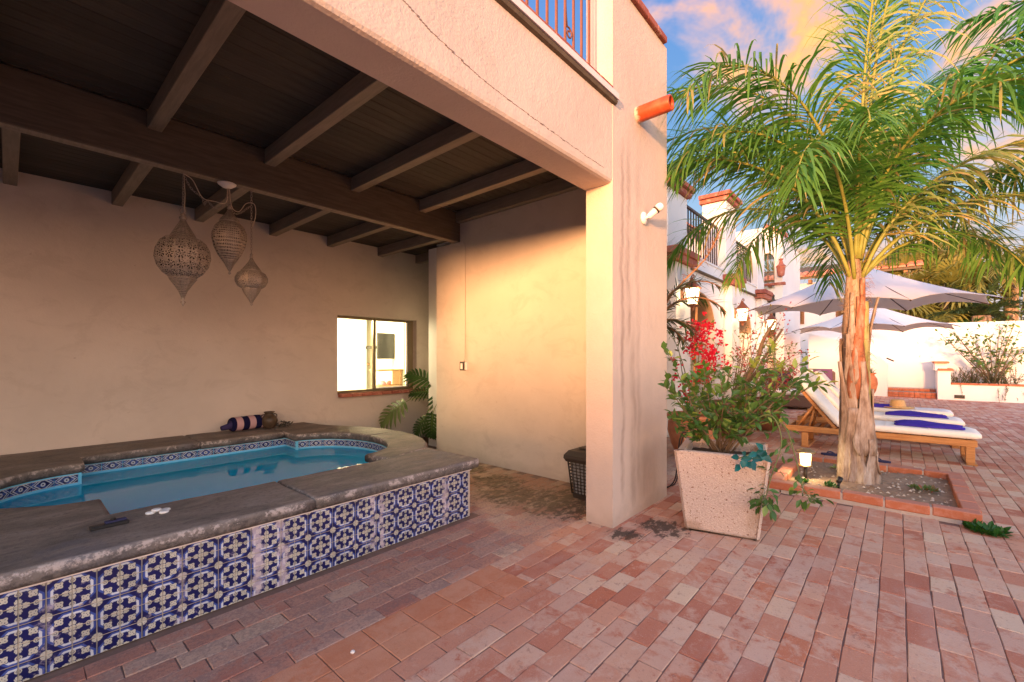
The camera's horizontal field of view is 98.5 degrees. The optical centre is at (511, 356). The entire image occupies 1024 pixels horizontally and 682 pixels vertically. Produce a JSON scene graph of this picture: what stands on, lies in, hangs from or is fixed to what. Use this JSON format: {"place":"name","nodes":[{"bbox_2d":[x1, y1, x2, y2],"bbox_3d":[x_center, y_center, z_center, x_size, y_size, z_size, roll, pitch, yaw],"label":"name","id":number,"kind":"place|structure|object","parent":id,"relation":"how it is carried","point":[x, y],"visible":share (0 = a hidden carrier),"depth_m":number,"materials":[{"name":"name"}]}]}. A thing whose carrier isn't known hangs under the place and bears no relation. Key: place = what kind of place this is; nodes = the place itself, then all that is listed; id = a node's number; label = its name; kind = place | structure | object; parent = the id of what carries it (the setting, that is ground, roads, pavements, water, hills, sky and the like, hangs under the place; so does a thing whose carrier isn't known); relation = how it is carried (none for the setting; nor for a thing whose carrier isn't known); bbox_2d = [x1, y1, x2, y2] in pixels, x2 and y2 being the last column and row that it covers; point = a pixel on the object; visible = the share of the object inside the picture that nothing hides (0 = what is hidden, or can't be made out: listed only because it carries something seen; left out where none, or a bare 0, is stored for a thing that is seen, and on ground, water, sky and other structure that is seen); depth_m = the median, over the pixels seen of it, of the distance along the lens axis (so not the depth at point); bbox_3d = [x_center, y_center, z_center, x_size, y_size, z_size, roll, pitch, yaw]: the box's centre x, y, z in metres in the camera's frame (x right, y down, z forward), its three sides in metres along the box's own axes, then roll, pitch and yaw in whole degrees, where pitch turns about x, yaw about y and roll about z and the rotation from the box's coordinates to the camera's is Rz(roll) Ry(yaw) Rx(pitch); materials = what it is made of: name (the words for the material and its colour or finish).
{"place":"outdoors","nodes":[
{"label":"outdoors","id":0,"kind":"place"},
{"bbox_2d":[89,517,128,531],"bbox_3d":[-2.165,0.884,2.370,0.099,0.041,0.158,0,0,41],"label":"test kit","id":1,"kind":"object","parent":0,"point":[113,521],"visible":1,"depth_m":2.35,"materials":[{"name":"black plastic"}]},
{"bbox_2d":[24,396,1023,681],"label":"brick paving","id":2,"kind":"structure","parent":0,"point":[516,576],"depth_m":2.53,"materials":[{"name":"red brick"}]},
{"bbox_2d":[0,422,478,681],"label":"spa","id":3,"kind":"object","parent":2,"relation":"on","point":[73,588],"visible":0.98,"depth_m":2.59,"materials":[{"name":"tile"}]},
{"bbox_2d":[145,507,170,514],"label":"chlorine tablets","id":4,"kind":"object","parent":3,"relation":"on","point":[161,510],"visible":1,"depth_m":2.55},
{"bbox_2d":[0,446,374,513],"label":"spa water","id":5,"kind":"structure","parent":3,"relation":"in","point":[117,491],"depth_m":3.97,"materials":[{"name":"blue liquid"}]},
{"bbox_2d":[220,414,263,431],"bbox_3d":[-3.304,0.815,5.422,0.173,0.173,0.500,0,0,31],"label":"bolster","id":6,"kind":"object","parent":3,"relation":"on","point":[240,423],"visible":0.99,"depth_m":5.37,"materials":[{"name":"fabric"}]},
{"bbox_2d":[261,411,277,427],"bbox_3d":[-3.093,0.800,5.624,0.196,0.208,0.198,0,0,41],"label":"vase","id":7,"kind":"object","parent":3,"relation":"on","point":[269,419],"visible":0.98,"depth_m":5.57,"materials":[{"name":"ceramic"}]},
{"bbox_2d":[275,420,292,427],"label":"dried pods","id":8,"kind":"object","parent":3,"relation":"on","point":[284,424],"visible":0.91,"depth_m":5.73,"materials":[{"name":"brown plant"}]},
{"bbox_2d":[563,446,585,499],"bbox_3d":[0.746,1.148,4.395,0.336,0.496,0.336,0,0,41],"label":"waste bin","id":9,"kind":"object","parent":2,"relation":"on","point":[575,458],"visible":0.48,"depth_m":4.33,"materials":[{"name":"wicker"}]},
{"bbox_2d":[667,431,693,487],"bbox_3d":[1.587,1.053,4.546,0.152,0.700,1.101,0,0,-17],"label":"irrigation tube","id":10,"kind":"object","parent":2,"relation":"on","point":[675,478],"visible":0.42,"depth_m":4.44,"materials":[{"name":"black plastic"}]},
{"bbox_2d":[667,411,717,449],"bbox_3d":[2.537,1.100,6.216,0.693,0.600,0.693,0,0,41],"label":"clay pot","id":11,"kind":"object","parent":2,"relation":"on","point":[674,439],"visible":0.15,"depth_m":6.10,"materials":[{"name":"ceramic"}]},
{"bbox_2d":[693,307,697,406],"bbox_3d":[2.575,0.124,6.223,0.088,1.653,0.034,0,0,17],"label":"garden stake","id":12,"kind":"object","parent":11,"relation":"in","point":[696,318],"visible":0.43,"depth_m":6.21,"materials":[{"name":"wood"}]},
{"bbox_2d":[667,311,731,415],"bbox_3d":[2.584,0.134,6.107,0.938,1.549,0.634,0,0,-1],"label":"bougainvillea","id":13,"kind":"object","parent":11,"relation":"in","point":[696,343],"visible":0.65,"depth_m":6.09,"materials":[{"name":"red plant"}]},
{"bbox_2d":[667,225,727,349],"bbox_3d":[1.613,-0.134,5.901,2.091,3.071,1.574,0,0,-7],"label":"palm tree","id":14,"kind":"object","parent":2,"relation":"on","point":[683,322],"visible":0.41,"depth_m":5.49,"materials":[{"name":"green plant"}]},
{"bbox_2d":[674,437,769,540],"bbox_3d":[1.754,1.071,3.679,0.676,0.646,0.676,0,0,28],"label":"concrete planter","id":15,"kind":"object","parent":2,"relation":"on","point":[716,496],"visible":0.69,"depth_m":3.45,"materials":[{"name":"concrete"}]},
{"bbox_2d":[658,337,838,522],"bbox_3d":[1.786,0.511,3.495,1.182,1.364,0.912,0,0,-21],"label":"citrus bush","id":16,"kind":"object","parent":15,"relation":"in","point":[731,428],"visible":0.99,"depth_m":3.48,"materials":[{"name":"green plant"}]},
{"bbox_2d":[731,443,771,471],"bbox_3d":[1.720,0.716,3.148,0.296,0.216,0.111,0,0,0],"label":"teal ornament","id":17,"kind":"object","parent":15,"relation":"on","point":[760,454],"visible":1,"depth_m":3.14,"materials":[{"name":"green plant"}]},
{"bbox_2d":[709,399,752,436],"bbox_3d":[3.838,1.090,7.735,0.798,0.620,0.798,0,0,41],"label":"clay pot","id":18,"kind":"object","parent":2,"relation":"on","point":[727,403],"visible":0.06,"depth_m":7.47,"materials":[{"name":"ceramic"}]},
{"bbox_2d":[719,303,816,401],"bbox_3d":[4.497,-0.005,7.758,1.780,1.934,0.846,0,0,-11],"label":"bougainvillea","id":19,"kind":"object","parent":18,"relation":"in","point":[747,375],"visible":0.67,"depth_m":7.72,"materials":[{"name":"green plant"}]},
{"bbox_2d":[752,397,781,430],"bbox_3d":[4.811,1.100,8.545,0.756,0.600,0.756,0,0,41],"label":"clay pot","id":20,"kind":"object","parent":2,"relation":"on","point":[767,426],"visible":0.16,"depth_m":8.29,"materials":[{"name":"ceramic"}]},
{"bbox_2d":[760,356,799,399],"bbox_3d":[5.201,0.440,8.488,0.897,0.936,0.450,0,0,23],"label":"flowering shrub","id":21,"kind":"object","parent":20,"relation":"on","point":[787,380],"visible":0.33,"depth_m":8.54,"materials":[{"name":"green plant"}]},
{"bbox_2d":[765,370,834,407],"bbox_3d":[7.805,0.860,11.971,1.500,0.960,0.820,0,0,41],"label":"outdoor sofa","id":22,"kind":"object","parent":2,"relation":"on","point":[803,402],"visible":0.12,"depth_m":11.70,"materials":[{"name":"wicker"}]},
{"bbox_2d":[775,372,791,385],"bbox_3d":[7.569,0.600,12.310,0.451,0.427,0.203,0,0,41],"label":"throw pillow","id":23,"kind":"object","parent":22,"relation":"on","point":[781,379],"visible":0.11,"depth_m":12.27,"materials":[{"name":"fabric"}]},
{"bbox_2d":[791,369,812,380],"bbox_3d":[7.875,0.580,11.976,0.532,0.500,0.223,0,0,41],"label":"throw pillow","id":24,"kind":"object","parent":22,"relation":"on","point":[799,373],"visible":0.1,"depth_m":11.97,"materials":[{"name":"white fabric"}]},
{"bbox_2d":[813,369,832,380],"bbox_3d":[8.245,0.540,11.746,0.467,0.446,0.200,0,0,41],"label":"throw pillow","id":25,"kind":"object","parent":22,"relation":"on","point":[829,374],"visible":0.32,"depth_m":11.61,"materials":[{"name":"pink fabric"}]},
{"bbox_2d":[821,451,836,455],"bbox_3d":[4.553,1.372,6.274,0.270,0.054,0.103,0,0,32],"label":"flip flop","id":26,"kind":"object","parent":2,"relation":"on","point":[831,453],"visible":0.91,"depth_m":6.29,"materials":[{"name":"blue rubber"}]},
{"bbox_2d":[740,269,1004,316],"bbox_3d":[6.457,-0.265,8.302,3.610,3.330,3.610,0,0,41],"label":"parasol","id":27,"kind":"object","parent":2,"relation":"on","point":[896,292],"visible":0.57,"depth_m":7.77,"materials":[{"name":"fabric"}]},
{"bbox_2d":[870,373,877,393],"bbox_3d":[12.163,0.970,15.135,0.596,0.860,0.600,0,0,41],"label":"clay jar","id":28,"kind":"object","parent":2,"relation":"on","point":[874,382],"visible":0.23,"depth_m":14.87,"materials":[{"name":"ceramic"}]},
{"bbox_2d":[768,453,982,524],"bbox_3d":[3.836,1.349,4.770,1.566,0.123,1.736,0,0,41],"label":"planting bed","id":29,"kind":"object","parent":2,"relation":"on","point":[953,501],"visible":0.73,"depth_m":4.44,"materials":[{"name":"soil"}]},
{"bbox_2d":[795,447,815,477],"bbox_3d":[3.295,1.192,4.956,0.196,0.335,0.196,0,0,41],"label":"garden lamp","id":30,"kind":"object","parent":29,"relation":"on","point":[805,455],"visible":0.99,"depth_m":4.92,"materials":[{"name":"plastic"}]},
{"bbox_2d":[823,479,838,487],"bbox_3d":[3.316,1.315,4.585,0.163,0.072,0.151,0,0,41],"label":"weed","id":31,"kind":"object","parent":29,"relation":"on","point":[829,483],"visible":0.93,"depth_m":4.60,"materials":[{"name":"green plant"}]},
{"bbox_2d":[836,476,842,488],"bbox_3d":[3.372,1.291,4.546,0.076,0.122,0.051,0,0,-28],"label":"spotlight","id":32,"kind":"object","parent":29,"relation":"on","point":[839,479],"visible":0.95,"depth_m":4.53,"materials":[{"name":"black plastic"}]},
{"bbox_2d":[657,0,1023,484],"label":"palm tree","id":33,"kind":"object","parent":29,"relation":"in","point":[856,178],"visible":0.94,"depth_m":4.59,"materials":[{"name":"green plant"}]},
{"bbox_2d":[906,483,940,492],"bbox_3d":[4.155,1.318,4.458,0.264,0.068,0.246,0,0,41],"label":"weed","id":34,"kind":"object","parent":29,"relation":"on","point":[931,488],"visible":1,"depth_m":4.46,"materials":[{"name":"green plant"}]},
{"bbox_2d":[792,308,960,403],"bbox_3d":[10.324,-0.155,12.758,3.610,3.110,3.610,0,0,41],"label":"parasol","id":35,"kind":"object","parent":2,"relation":"on","point":[887,319],"visible":0.56,"depth_m":12.25,"materials":[{"name":"fabric"}]},
{"bbox_2d":[807,371,953,415],"bbox_3d":[7.173,0.846,8.725,2.160,1.108,0.720,0,0,41],"label":"sun lounger","id":36,"kind":"object","parent":2,"relation":"on","point":[836,390],"visible":0.2,"depth_m":8.35,"materials":[{"name":"white fabric"}]},
{"bbox_2d":[874,404,891,407],"bbox_3d":[7.194,0.948,8.720,0.721,0.045,0.488,0,0,41],"label":"towel","id":37,"kind":"object","parent":36,"relation":"on","point":[882,405],"visible":0.38,"depth_m":8.53,"materials":[{"name":"blue fabric"}]},
{"bbox_2d":[884,399,914,408],"bbox_3d":[7.370,0.887,8.434,0.487,0.149,0.490,0,0,41],"label":"straw hat","id":38,"kind":"object","parent":37,"relation":"on","point":[898,403],"visible":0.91,"depth_m":8.34,"materials":[{"name":"beige wicker"}]},
{"bbox_2d":[797,372,964,448],"bbox_3d":[6.287,0.846,7.666,2.160,1.108,0.720,0,0,41],"label":"sun lounger","id":39,"kind":"object","parent":2,"relation":"on","point":[831,397],"visible":0.28,"depth_m":7.37,"materials":[{"name":"white fabric"}]},
{"bbox_2d":[885,410,948,418],"bbox_3d":[6.713,0.942,7.348,0.763,0.057,0.487,0,0,41],"label":"towel","id":40,"kind":"object","parent":39,"relation":"on","point":[910,413],"visible":1,"depth_m":7.28,"materials":[{"name":"blue fabric"}]},
{"bbox_2d":[785,374,981,465],"bbox_3d":[5.409,0.846,6.601,2.160,1.108,0.720,0,0,41],"label":"sun lounger","id":41,"kind":"object","parent":2,"relation":"on","point":[828,411],"visible":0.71,"depth_m":6.28,"materials":[{"name":"white fabric"}]},
{"bbox_2d":[894,419,964,429],"bbox_3d":[5.873,0.939,6.235,0.721,0.065,0.530,0,0,41],"label":"towel","id":42,"kind":"object","parent":41,"relation":"on","point":[917,423],"visible":1,"depth_m":6.15,"materials":[{"name":"blue fabric"}]},
{"bbox_2d":[878,458,890,462],"bbox_3d":[4.889,1.372,5.900,0.269,0.054,0.109,0,0,41],"label":"flip flop","id":43,"kind":"object","parent":2,"relation":"on","point":[881,460],"visible":0.35,"depth_m":5.84,"materials":[{"name":"blue rubber"}]},
{"bbox_2d":[917,0,1023,221],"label":"palm tree","id":44,"kind":"object","parent":2,"relation":"on","point":[1001,7],"visible":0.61,"depth_m":4.45,"materials":[{"name":"green plant"}]},
{"bbox_2d":[962,518,1012,538],"bbox_3d":[3.788,1.361,3.543,0.281,0.089,0.314,0,0,-10],"label":"weed","id":45,"kind":"object","parent":2,"relation":"on","point":[990,528],"visible":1,"depth_m":3.52,"materials":[{"name":"green plant"}]},
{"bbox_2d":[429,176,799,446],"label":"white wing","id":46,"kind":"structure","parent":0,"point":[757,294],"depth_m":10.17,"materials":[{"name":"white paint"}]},
{"bbox_2d":[681,274,701,310],"bbox_3d":[3.108,-1.118,7.682,0.305,0.636,0.255,0,0,41],"label":"wall lantern","id":47,"kind":"object","parent":46,"relation":"attached to","point":[694,304],"depth_m":7.62,"materials":[{"name":"white glass"}]},
{"bbox_2d":[734,298,749,325],"bbox_3d":[5.324,-1.037,10.234,0.285,0.634,0.255,0,0,41],"label":"wall lantern","id":48,"kind":"object","parent":46,"relation":"attached to","point":[743,307],"depth_m":10.18,"materials":[{"name":"white glass"}]},
{"bbox_2d":[764,253,774,282],"bbox_3d":[7.912,-2.709,13.644,0.422,1.019,0.043,0,0,41],"label":"window","id":49,"kind":"structure","parent":46,"relation":"in","point":[767,254],"depth_m":13.64,"materials":[{"name":"brown wood"}]},
{"bbox_2d":[765,313,776,332],"bbox_3d":[7.364,-0.977,12.568,0.285,0.634,0.255,0,0,41],"label":"wall lantern","id":50,"kind":"object","parent":46,"relation":"attached to","point":[771,318],"depth_m":12.51,"materials":[{"name":"white metal"}]},
{"bbox_2d":[776,258,785,276],"bbox_3d":[8.079,-2.680,13.258,0.259,0.560,0.259,0,0,19],"label":"urn","id":51,"kind":"object","parent":46,"relation":"attached to","point":[780,266],"visible":0.99,"depth_m":13.19,"materials":[{"name":"ceramic"}]},
{"bbox_2d":[524,0,1023,319],"label":"sky","id":52,"kind":"structure","parent":0,"point":[689,26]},
{"label":"ground","id":53,"kind":"structure","parent":0,"visible":0},
{"bbox_2d":[0,0,673,528],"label":"house","id":54,"kind":"structure","parent":53,"relation":"on","point":[368,154],"depth_m":4.26,"materials":[{"name":"paint"}]},
{"bbox_2d":[183,174,255,226],"bbox_3d":[-2.637,-1.401,4.003,0.152,0.364,0.572,0,0,41],"label":"ceiling canopy","id":55,"kind":"object","parent":54,"relation":"hanging from","point":[226,185],"visible":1,"depth_m":4.01,"materials":[{"name":"white metal"}]},
{"bbox_2d":[153,173,210,305],"bbox_3d":[-2.824,-1.007,3.789,0.396,1.143,0.396,0,0,41],"label":"pierced lantern","id":56,"kind":"object","parent":55,"relation":"hanging from","point":[180,238],"visible":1,"depth_m":3.73,"materials":[{"name":"metal"}]},
{"bbox_2d":[211,189,246,274],"bbox_3d":[-2.594,-1.162,4.053,0.272,0.813,0.272,0,0,41],"label":"pierced lantern","id":57,"kind":"object","parent":55,"relation":"hanging from","point":[222,239],"visible":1,"depth_m":4.00,"materials":[{"name":"metal"}]},
{"bbox_2d":[234,190,267,305],"bbox_3d":[-2.474,-1.034,4.191,0.266,1.098,0.266,0,0,41],"label":"pierced lantern","id":58,"kind":"object","parent":55,"relation":"hanging from","point":[241,280],"visible":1,"depth_m":4.15,"materials":[{"name":"metal"}]},
{"bbox_2d":[337,315,412,393],"bbox_3d":[-2.209,-0.032,7.150,0.065,1.184,1.423,0,0,41],"label":"window","id":59,"kind":"structure","parent":54,"relation":"in","point":[408,324],"depth_m":7.31,"materials":[{"name":"glass"}]},
{"bbox_2d":[366,333,393,358],"bbox_3d":[-2.712,-0.210,8.804,0.730,0.500,0.370,0,0,41],"label":"television","id":60,"kind":"object","parent":54,"relation":"attached to","point":[385,346],"visible":0.98,"depth_m":8.55,"materials":[{"name":"black plastic"}]},
{"bbox_2d":[370,369,402,386],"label":"wall shelves","id":61,"kind":"object","parent":54,"relation":"in","point":[396,377],"depth_m":8.51,"materials":[{"name":"brown wood"}]},
{"bbox_2d":[377,380,386,384],"bbox_3d":[-2.453,0.486,8.332,0.172,0.085,0.176,0,0,41],"label":"bowl","id":62,"kind":"object","parent":61,"relation":"on","point":[381,382],"visible":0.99,"depth_m":8.28,"materials":[{"name":"white ceramic"}]},
{"bbox_2d":[459,242,467,369],"bbox_3d":[-0.674,-0.696,6.027,0.177,1.762,0.049,0,0,41],"label":"switch box","id":63,"kind":"object","parent":54,"relation":"attached to","point":[463,365],"visible":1,"depth_m":6.01,"materials":[{"name":"plastic"}]},
{"bbox_2d":[641,203,663,224],"bbox_3d":[1.272,-1.300,4.014,0.205,0.186,0.102,0,0,11],"label":"flood lamp","id":64,"kind":"object","parent":54,"relation":"attached to","point":[656,209],"visible":1,"depth_m":3.98,"materials":[{"name":"white plastic"}]},
{"bbox_2d":[764,249,829,278],"bbox_3d":[21.286,-3.342,34.732,8.223,9.483,6.476,0,0,9],"label":"distant tree","id":65,"kind":"object","parent":53,"relation":"on","point":[772,267],"visible":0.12,"depth_m":34.15,"materials":[{"name":"green plant"}]},
{"bbox_2d":[764,258,923,368],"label":"tiled house","id":66,"kind":"structure","parent":53,"relation":"on","point":[807,319],"depth_m":20.06,"materials":[{"name":"paint"}]},
{"bbox_2d":[800,311,803,323],"bbox_3d":[13.078,-2.025,20.431,0.750,1.050,0.060,0,0,41],"label":"window","id":67,"kind":"structure","parent":66,"relation":"in","point":[801,313],"depth_m":20.23,"materials":[{"name":"brown wood"}]},
{"bbox_2d":[836,310,842,316],"bbox_3d":[14.514,-2.025,19.156,0.750,1.050,0.090,0,0,41],"label":"window","id":68,"kind":"structure","parent":66,"relation":"in","point":[838,313],"depth_m":19.31,"materials":[{"name":"brown wood"}]},
{"bbox_2d":[863,248,951,318],"bbox_3d":[16.055,-1.605,18.586,4.006,6.020,4.154,0,0,41],"label":"fan palm","id":69,"kind":"object","parent":53,"relation":"on","point":[916,275],"visible":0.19,"depth_m":17.57,"materials":[{"name":"green plant"}]},
{"bbox_2d":[888,387,936,398],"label":"brick steps","id":70,"kind":"structure","parent":53,"relation":"on","point":[912,392],"depth_m":15.32,"materials":[{"name":"red brick"}]},
{"bbox_2d":[809,321,1023,396],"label":"garden wall","id":71,"kind":"structure","parent":53,"relation":"on","point":[899,362],"depth_m":15.69,"materials":[{"name":"white paint"}]},
{"bbox_2d":[878,230,962,288],"bbox_3d":[18.075,-2.081,19.703,4.673,6.970,4.134,0,0,41],"label":"fan palm","id":72,"kind":"object","parent":53,"relation":"on","point":[919,254],"depth_m":18.94,"materials":[{"name":"green plant"}]},
{"bbox_2d":[917,310,959,356],"bbox_3d":[15.397,-0.143,16.688,2.718,3.086,2.734,0,0,41],"label":"feather palm","id":73,"kind":"object","parent":53,"relation":"on","point":[946,319],"visible":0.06,"depth_m":15.96,"materials":[{"name":"green plant"}]},
{"bbox_2d":[903,241,1010,322],"bbox_3d":[17.334,-1.601,17.823,4.075,6.012,4.286,0,0,41],"label":"fan palm","id":74,"kind":"object","parent":53,"relation":"on","point":[951,272],"visible":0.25,"depth_m":16.97,"materials":[{"name":"green plant"}]},
{"bbox_2d":[915,217,1023,305],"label":"feather palm","id":75,"kind":"object","parent":53,"relation":"on","point":[971,231],"visible":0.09,"depth_m":17.77,"materials":[{"name":"green plant"}]},
{"bbox_2d":[955,316,984,322],"bbox_3d":[16.404,-0.017,16.133,2.766,2.834,2.263,0,0,41],"label":"cycad","id":76,"kind":"object","parent":53,"relation":"on","point":[960,321],"visible":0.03,"depth_m":15.59,"materials":[{"name":"green plant"}]},
{"bbox_2d":[920,234,1023,320],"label":"feather palm","id":77,"kind":"object","parent":53,"relation":"on","point":[1015,288],"visible":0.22,"depth_m":16.83,"materials":[{"name":"green plant"}]},
{"bbox_2d":[920,248,1023,322],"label":"hedge","id":78,"kind":"object","parent":53,"relation":"on","point":[1002,293],"visible":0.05,"depth_m":17.30,"materials":[{"name":"green plant"}]},
{"bbox_2d":[925,274,1023,321],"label":"cycad","id":79,"kind":"object","parent":53,"relation":"on","point":[980,310],"visible":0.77,"depth_m":15.74,"materials":[{"name":"green plant"}]},
{"bbox_2d":[932,361,1023,402],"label":"raised planter","id":80,"kind":"object","parent":53,"relation":"on","point":[946,388],"visible":0.99,"depth_m":14.06,"materials":[{"name":"white paint"}]},
{"bbox_2d":[935,304,1023,382],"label":"shrub","id":81,"kind":"object","parent":80,"relation":"on","point":[979,364],"visible":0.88,"depth_m":14.05,"materials":[{"name":"green plant"}]},
{"bbox_2d":[951,367,1023,399],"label":"rosemary","id":82,"kind":"object","parent":80,"relation":"on","point":[972,379],"visible":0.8,"depth_m":13.95,"materials":[{"name":"green plant"}]},
{"bbox_3d":[-1.162,1.100,7.363,0.441,0.600,0.441,0,0,41],"label":"clay pot","id":83,"kind":"object","parent":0,"visible":0},
{"bbox_2d":[379,368,436,439],"bbox_3d":[-1.427,0.661,7.018,1.297,1.249,0.828,0,0,2],"label":"philodendron","id":84,"kind":"object","parent":83,"relation":"in","point":[432,429],"visible":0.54,"depth_m":6.75,"materials":[{"name":"green plant"}]}
]}

